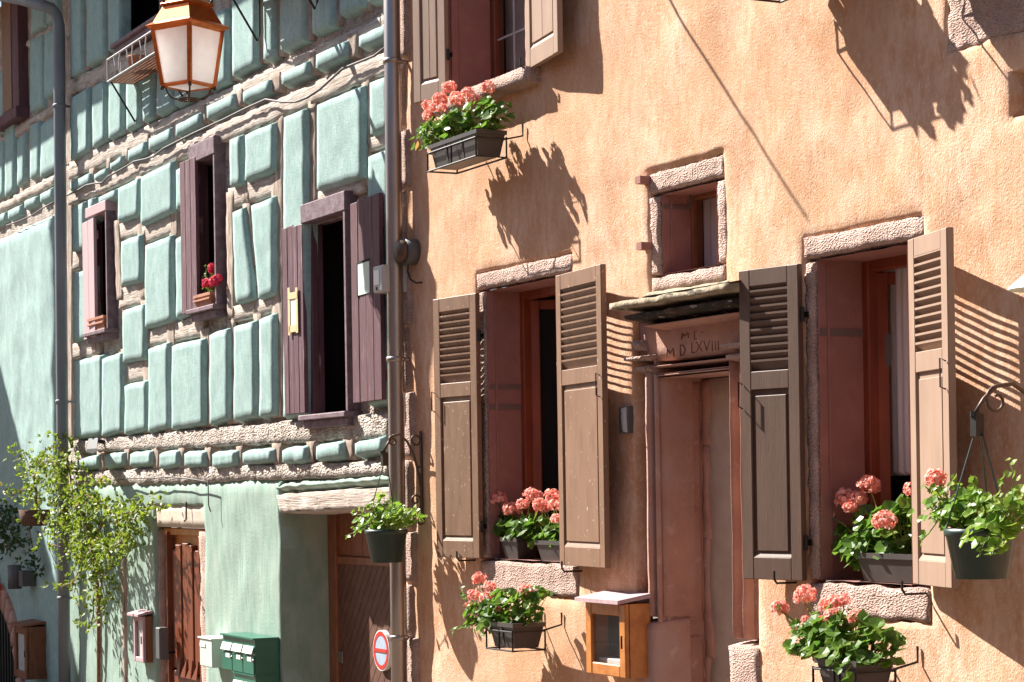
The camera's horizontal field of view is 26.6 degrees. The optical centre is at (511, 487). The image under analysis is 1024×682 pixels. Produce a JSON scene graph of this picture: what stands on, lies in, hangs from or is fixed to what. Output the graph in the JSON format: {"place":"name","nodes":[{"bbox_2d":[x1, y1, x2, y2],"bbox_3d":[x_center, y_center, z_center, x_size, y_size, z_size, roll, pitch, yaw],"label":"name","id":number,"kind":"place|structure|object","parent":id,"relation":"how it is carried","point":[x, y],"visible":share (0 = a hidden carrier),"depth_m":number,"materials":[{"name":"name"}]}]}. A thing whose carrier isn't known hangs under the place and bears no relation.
{"place":"outdoors","nodes":[
{"label":"outdoors","id":0,"kind":"place"},
{"label":"ground","id":1,"kind":"structure","parent":0,"visible":0},
{"bbox_2d":[0,0,61,681],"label":"corner house","id":2,"kind":"structure","parent":1,"relation":"on","point":[27,343],"depth_m":23.68,"materials":[{"name":"green paint"}]},
{"bbox_2d":[0,609,17,681],"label":"arched door","id":3,"kind":"structure","parent":2,"relation":"in","point":[6,655],"depth_m":24.61,"materials":[{"name":"grey metal"}]},
{"bbox_2d":[0,4,29,131],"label":"window","id":4,"kind":"structure","parent":2,"relation":"in","point":[20,111],"depth_m":23.69,"materials":[{"name":"paint"}]},
{"bbox_2d":[8,565,35,588],"bbox_3d":[-5.345,0.977,23.570,0.255,0.260,0.325,-1,0,-27],"label":"wall lamp","id":5,"kind":"object","parent":2,"relation":"attached to","point":[20,578],"visible":0.97,"depth_m":23.55,"materials":[{"name":"grey metal"}]},
{"bbox_2d":[0,499,45,580],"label":"trailing ivy","id":6,"kind":"object","parent":2,"relation":"attached to","point":[6,538],"visible":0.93,"depth_m":23.79,"materials":[{"name":"green plant"}]},
{"bbox_2d":[8,619,46,679],"bbox_3d":[-5.221,1.744,23.309,0.270,0.614,0.574,-1,0,-27],"label":"display case","id":7,"kind":"object","parent":2,"relation":"attached to","point":[29,649],"visible":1,"depth_m":23.10,"materials":[{"name":"brown wood"}]},
{"bbox_2d":[14,626,28,679],"bbox_3d":[-5.287,1.772,23.264,0.046,0.559,0.534,-1,0,-27],"label":"case door","id":8,"kind":"structure","parent":7,"relation":"in","point":[22,630],"depth_m":23.19,"materials":[{"name":"brown wood"}]},
{"bbox_2d":[6,201,53,225],"bbox_3d":[-5.196,-2.942,23.335,0.014,0.044,2.148,-1,0,-27],"label":"facade cable","id":9,"kind":"object","parent":2,"relation":"attached to","point":[30,215],"visible":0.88,"depth_m":23.27,"materials":[{"name":"grey plastic"}]},
{"bbox_2d":[19,509,49,525],"bbox_3d":[-4.990,0.320,22.692,0.364,0.170,0.330,-1,0,12],"label":"wicker basket","id":10,"kind":"object","parent":2,"relation":"attached to","point":[27,518],"visible":0.83,"depth_m":22.57,"materials":[{"name":"brown wicker"}]},
{"bbox_2d":[0,440,73,529],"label":"basket shrub","id":11,"kind":"object","parent":10,"relation":"in","point":[32,487],"visible":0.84,"depth_m":22.60,"materials":[{"name":"green plant"}]},
{"bbox_2d":[62,0,390,681],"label":"timbered house","id":12,"kind":"structure","parent":1,"relation":"on","point":[255,395],"depth_m":17.58,"materials":[{"name":"green paint"}]},
{"bbox_2d":[0,0,75,681],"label":"drainpipe","id":13,"kind":"object","parent":12,"relation":"attached to","point":[60,106],"visible":0.97,"depth_m":21.89,"materials":[{"name":"grey metal"}]},
{"bbox_2d":[87,438,104,451],"bbox_3d":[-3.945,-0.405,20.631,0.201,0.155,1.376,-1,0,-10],"label":"floodlight","id":14,"kind":"object","parent":12,"relation":"attached to","point":[92,444],"visible":1,"depth_m":20.58,"materials":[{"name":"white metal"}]},
{"bbox_2d":[87,315,106,329],"bbox_3d":[-3.983,-1.591,21.107,0.180,0.134,0.560,-1,0,-27],"label":"terracotta pot","id":15,"kind":"object","parent":12,"relation":"on","point":[101,322],"visible":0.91,"depth_m":20.96,"materials":[{"name":"orange ceramic"}]},
{"bbox_2d":[30,430,170,681],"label":"climbing vine","id":16,"kind":"object","parent":12,"relation":"attached to","point":[91,545],"visible":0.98,"depth_m":20.86,"materials":[{"name":"green plant"}]},
{"bbox_2d":[83,200,118,343],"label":"window","id":17,"kind":"structure","parent":12,"relation":"in","point":[105,247],"depth_m":20.80,"materials":[{"name":"paint"}]},
{"bbox_2d":[110,0,165,55],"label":"window","id":18,"kind":"structure","parent":12,"relation":"in","point":[143,12],"depth_m":20.36,"materials":[{"name":"glass"}]},
{"bbox_2d":[127,609,152,662],"bbox_3d":[-3.413,1.363,19.848,0.140,0.476,0.339,-1,0,-27],"label":"display case","id":19,"kind":"object","parent":12,"relation":"attached to","point":[143,637],"visible":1,"depth_m":19.73,"materials":[{"name":"brown wood"}]},
{"bbox_2d":[133,616,145,662],"bbox_3d":[-3.422,1.391,19.832,0.046,0.421,0.299,-1,0,-27],"label":"case door","id":20,"kind":"structure","parent":19,"relation":"in","point":[142,659],"depth_m":19.77,"materials":[{"name":"paint"}]},
{"bbox_2d":[107,31,182,122],"bbox_3d":[-3.188,-3.645,19.086,0.277,0.573,1.810,-1,0,-27],"label":"railing shelf","id":21,"kind":"object","parent":12,"relation":"attached to","point":[142,69],"visible":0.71,"depth_m":19.39,"materials":[{"name":"grey metal"}]},
{"bbox_2d":[128,54,145,66],"bbox_3d":[-3.367,-3.801,19.438,0.190,0.140,0.190,-1,0,-27],"label":"terracotta pot","id":22,"kind":"object","parent":21,"relation":"on","point":[136,57],"visible":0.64,"depth_m":19.36,"materials":[{"name":"orange ceramic"}]},
{"bbox_2d":[112,476,210,511],"bbox_3d":[-3.159,0.061,19.323,0.012,0.312,2.862,-1,0,-27],"label":"facade cable","id":23,"kind":"object","parent":12,"relation":"attached to","point":[173,477],"visible":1,"depth_m":18.76,"materials":[{"name":"grey plastic"}]},
{"bbox_2d":[156,627,168,659],"bbox_3d":[-3.139,1.400,19.404,0.090,0.288,0.135,-1,0,-27],"label":"door intercom","id":24,"kind":"object","parent":12,"relation":"attached to","point":[162,643],"depth_m":19.35,"materials":[{"name":"grey metal"}]},
{"bbox_2d":[163,528,204,681],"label":"front door","id":25,"kind":"structure","parent":12,"relation":"in","point":[182,560],"depth_m":19.22,"materials":[{"name":"orange wood"}]},
{"bbox_2d":[145,0,229,101],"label":"street lantern","id":26,"kind":"object","parent":12,"relation":"attached to","point":[187,37],"visible":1,"depth_m":15.70,"materials":[{"name":"white glass"}]},
{"bbox_2d":[186,135,226,321],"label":"window","id":27,"kind":"structure","parent":12,"relation":"in","point":[209,153],"depth_m":18.02,"materials":[{"name":"paint"}]},
{"bbox_2d":[193,262,222,307],"bbox_3d":[-2.509,-1.700,18.133,0.215,0.366,0.584,-1,0,-27],"label":"terracotta pot","id":28,"kind":"object","parent":12,"relation":"on","point":[206,298],"visible":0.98,"depth_m":18.07,"materials":[{"name":"orange ceramic"}]},
{"bbox_2d":[198,635,222,667],"bbox_3d":[-2.477,1.368,17.999,0.170,0.244,0.350,-1,0,-27],"label":"letter box","id":29,"kind":"object","parent":12,"relation":"attached to","point":[210,652],"visible":0.82,"depth_m":17.86,"materials":[{"name":"white metal"}]},
{"bbox_2d":[66,47,383,195],"bbox_3d":[-2.687,-2.945,18.370,0.018,0.158,8.253,-1,0,-27],"label":"facade cable","id":30,"kind":"object","parent":12,"relation":"attached to","point":[278,101],"visible":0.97,"depth_m":17.36,"materials":[{"name":"grey plastic"}]},
{"bbox_2d":[220,632,279,681],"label":"mailbox block","id":31,"kind":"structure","parent":12,"relation":"attached to","point":[249,657],"depth_m":16.81,"materials":[{"name":"green metal"}]},
{"bbox_2d":[222,651,232,669],"bbox_3d":[-2.276,1.383,17.279,0.019,0.144,0.239,-1,0,-27],"label":"mailbox door","id":32,"kind":"structure","parent":31,"relation":"in","point":[227,660],"depth_m":17.27,"materials":[{"name":"green metal"}]},
{"bbox_2d":[232,652,242,671],"bbox_3d":[-2.163,1.381,17.054,0.019,0.144,0.239,-1,0,-27],"label":"mailbox door","id":33,"kind":"structure","parent":31,"relation":"in","point":[237,658],"depth_m":17.04,"materials":[{"name":"green metal"}]},
{"bbox_2d":[243,654,254,674],"bbox_3d":[-2.050,1.380,16.830,0.019,0.144,0.239,-1,0,-27],"label":"mailbox door","id":34,"kind":"structure","parent":31,"relation":"in","point":[248,661],"depth_m":16.81,"materials":[{"name":"green metal"}]},
{"bbox_2d":[233,0,318,41],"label":"railing shelf","id":35,"kind":"object","parent":12,"relation":"attached to","point":[259,14],"visible":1,"depth_m":16.82,"materials":[{"name":"black metal"}]},
{"bbox_2d":[298,190,362,428],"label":"window","id":36,"kind":"structure","parent":12,"relation":"in","point":[332,405],"depth_m":16.19,"materials":[{"name":"paint"}]},
{"bbox_2d":[327,513,390,681],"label":"garage door","id":37,"kind":"structure","parent":12,"relation":"in","point":[358,588],"depth_m":16.52,"materials":[{"name":"brown wood"}]},
{"bbox_2d":[373,630,390,670],"bbox_3d":[-0.950,1.205,15.983,0.049,0.302,0.302,-1,0,-27],"label":"no parking sign","id":38,"kind":"object","parent":12,"relation":"attached to","point":[382,649],"visible":0.98,"depth_m":15.95,"materials":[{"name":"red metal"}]},
{"bbox_2d":[373,265,406,293],"bbox_3d":[-0.818,-1.405,14.627,0.217,0.180,0.160,-1,0,-27],"label":"meter box","id":39,"kind":"object","parent":12,"relation":"attached to","point":[381,280],"visible":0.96,"depth_m":14.55,"materials":[{"name":"grey plastic"}]},
{"bbox_2d":[400,0,1023,681],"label":"stuccoed house","id":40,"kind":"structure","parent":1,"relation":"on","point":[758,266],"depth_m":11.35,"materials":[{"name":"paint"}]},
{"bbox_2d":[383,0,413,681],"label":"drainpipe","id":41,"kind":"object","parent":40,"relation":"attached to","point":[396,359],"visible":0.98,"depth_m":14.54,"materials":[{"name":"metal"}]},
{"bbox_2d":[380,431,423,524],"bbox_3d":[-0.722,-0.059,14.397,0.330,0.628,0.040,-1,0,-27],"label":"iron bracket","id":42,"kind":"object","parent":40,"relation":"attached to","point":[384,457],"visible":0.95,"depth_m":14.43,"materials":[{"name":"brown metal"}]},
{"bbox_2d":[345,464,427,562],"bbox_3d":[-0.877,0.143,14.416,0.315,0.710,1.065,-1,0,-38],"label":"hanging basket","id":43,"kind":"object","parent":42,"relation":"hanging from","point":[385,545],"visible":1,"depth_m":14.26,"materials":[{"name":"green plastic"}]},
{"bbox_2d":[393,238,422,283],"bbox_3d":[-0.695,-1.511,14.475,0.172,0.310,0.212,-1,0,-27],"label":"alarm bell","id":44,"kind":"object","parent":40,"relation":"attached to","point":[407,252],"visible":1,"depth_m":14.43,"materials":[{"name":"grey metal"}]},
{"bbox_2d":[427,124,523,173],"bbox_3d":[-0.224,-2.079,13.271,0.341,0.218,0.705,-1,0,-27],"label":"iron rack","id":45,"kind":"object","parent":40,"relation":"attached to","point":[451,163],"visible":0.78,"depth_m":13.13,"materials":[{"name":"black metal"}]},
{"bbox_2d":[409,80,514,169],"bbox_3d":[-0.317,-2.259,13.277,0.274,0.547,1.151,-1,0,-27],"label":"flower box","id":46,"kind":"object","parent":45,"relation":"on","point":[444,130],"visible":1,"depth_m":13.20,"materials":[{"name":"plastic"}]},
{"bbox_2d":[433,0,540,116],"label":"window","id":47,"kind":"structure","parent":40,"relation":"in","point":[487,38],"depth_m":14.07,"materials":[{"name":"red wood"}]},
{"bbox_2d":[489,488,543,559],"bbox_3d":[0.030,0.222,13.462,0.226,0.452,0.632,-1,0,-20],"label":"potted geranium","id":48,"kind":"object","parent":40,"relation":"on","point":[509,529],"visible":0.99,"depth_m":13.37,"materials":[{"name":"plant"}]},
{"bbox_2d":[485,613,562,651],"bbox_3d":[0.077,0.847,12.754,0.351,0.216,0.357,-1,0,-27],"label":"iron rack","id":49,"kind":"object","parent":40,"relation":"attached to","point":[512,650],"visible":0.73,"depth_m":12.63,"materials":[{"name":"black metal"}]},
{"bbox_2d":[451,571,552,648],"bbox_3d":[-0.092,0.725,12.924,0.292,0.432,1.053,-1,0,-27],"label":"flower box","id":50,"kind":"object","parent":49,"relation":"on","point":[493,607],"visible":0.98,"depth_m":12.68,"materials":[{"name":"plastic"}]},
{"bbox_2d":[524,488,559,562],"bbox_3d":[0.252,0.228,13.033,0.240,0.446,0.703,-1,0,-27],"label":"potted geranium","id":51,"kind":"object","parent":40,"relation":"on","point":[546,540],"visible":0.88,"depth_m":13.02,"materials":[{"name":"plant"}]},
{"bbox_2d":[477,254,708,596],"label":"window","id":52,"kind":"structure","parent":40,"relation":"in","point":[519,410],"depth_m":13.66,"materials":[{"name":"pink wood"}]},
{"bbox_2d":[575,590,650,678],"bbox_3d":[0.558,0.811,11.970,0.210,0.458,0.490,-1,0,-27],"label":"display case","id":53,"kind":"object","parent":40,"relation":"attached to","point":[617,622],"visible":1,"depth_m":11.87,"materials":[{"name":"orange wood"}]},
{"bbox_2d":[585,602,629,678],"bbox_3d":[0.518,0.839,11.938,0.046,0.403,0.450,-1,0,-27],"label":"case door","id":54,"kind":"structure","parent":53,"relation":"in","point":[622,670],"depth_m":11.90,"materials":[{"name":"orange wood"}]},
{"bbox_2d":[619,406,633,433],"bbox_3d":[0.631,-0.373,11.993,0.065,0.150,0.105,-1,0,-27],"label":"door buzzer","id":55,"kind":"object","parent":40,"relation":"attached to","point":[626,422],"depth_m":11.95,"materials":[{"name":"grey metal"}]},
{"bbox_2d":[635,154,727,291],"bbox_3d":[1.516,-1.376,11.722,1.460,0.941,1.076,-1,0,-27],"label":"window","id":56,"kind":"structure","parent":40,"relation":"in","point":[689,233],"depth_m":11.69,"materials":[{"name":"stone"}]},
{"bbox_2d":[609,280,759,681],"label":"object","id":57,"kind":"structure","parent":40,"relation":"in","point":[706,627],"depth_m":11.78,"materials":[{"name":"brown wood"}]},
{"bbox_2d":[754,0,787,2],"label":"iron rack","id":58,"kind":"object","parent":40,"relation":"attached to","point":[777,1],"visible":1,"depth_m":10.32,"materials":[{"name":"black"}]},
{"bbox_2d":[812,646,918,681],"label":"iron rack","id":59,"kind":"object","parent":40,"relation":"attached to","point":[892,670],"visible":0.56,"depth_m":9.63,"materials":[{"name":"black metal"}]},
{"bbox_2d":[770,584,906,681],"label":"flower box","id":60,"kind":"object","parent":59,"relation":"on","point":[827,640],"visible":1,"depth_m":9.65,"materials":[{"name":"plastic"}]},
{"bbox_2d":[803,215,931,622],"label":"window","id":61,"kind":"structure","parent":40,"relation":"in","point":[857,294],"depth_m":10.43,"materials":[{"name":"pink wood"}]},
{"bbox_2d":[830,475,912,583],"bbox_3d":[1.697,0.189,10.151,0.331,0.499,1.052,-1,0,-27],"label":"potted geranium","id":62,"kind":"object","parent":61,"relation":"on","point":[870,552],"visible":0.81,"depth_m":10.03,"materials":[{"name":"plant"}]},
{"bbox_2d":[948,0,1023,52],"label":"window","id":63,"kind":"structure","parent":40,"relation":"in","point":[971,23],"depth_m":9.26,"materials":[{"name":"pink stone"}]},
{"bbox_2d":[970,382,1023,435],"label":"iron bracket","id":64,"kind":"object","parent":40,"relation":"attached to","point":[976,422],"visible":1,"depth_m":8.59,"materials":[{"name":"brown metal"}]},
{"bbox_2d":[907,430,1023,578],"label":"hanging basket","id":65,"kind":"object","parent":64,"relation":"hanging from","point":[981,545],"visible":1,"depth_m":8.50,"materials":[{"name":"green plastic"}]},
{"bbox_2d":[1008,275,1023,292],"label":"wall lamp","id":66,"kind":"object","parent":40,"relation":"attached to","point":[1017,285],"visible":1,"depth_m":8.32,"materials":[{"name":"white metal"}]}
]}

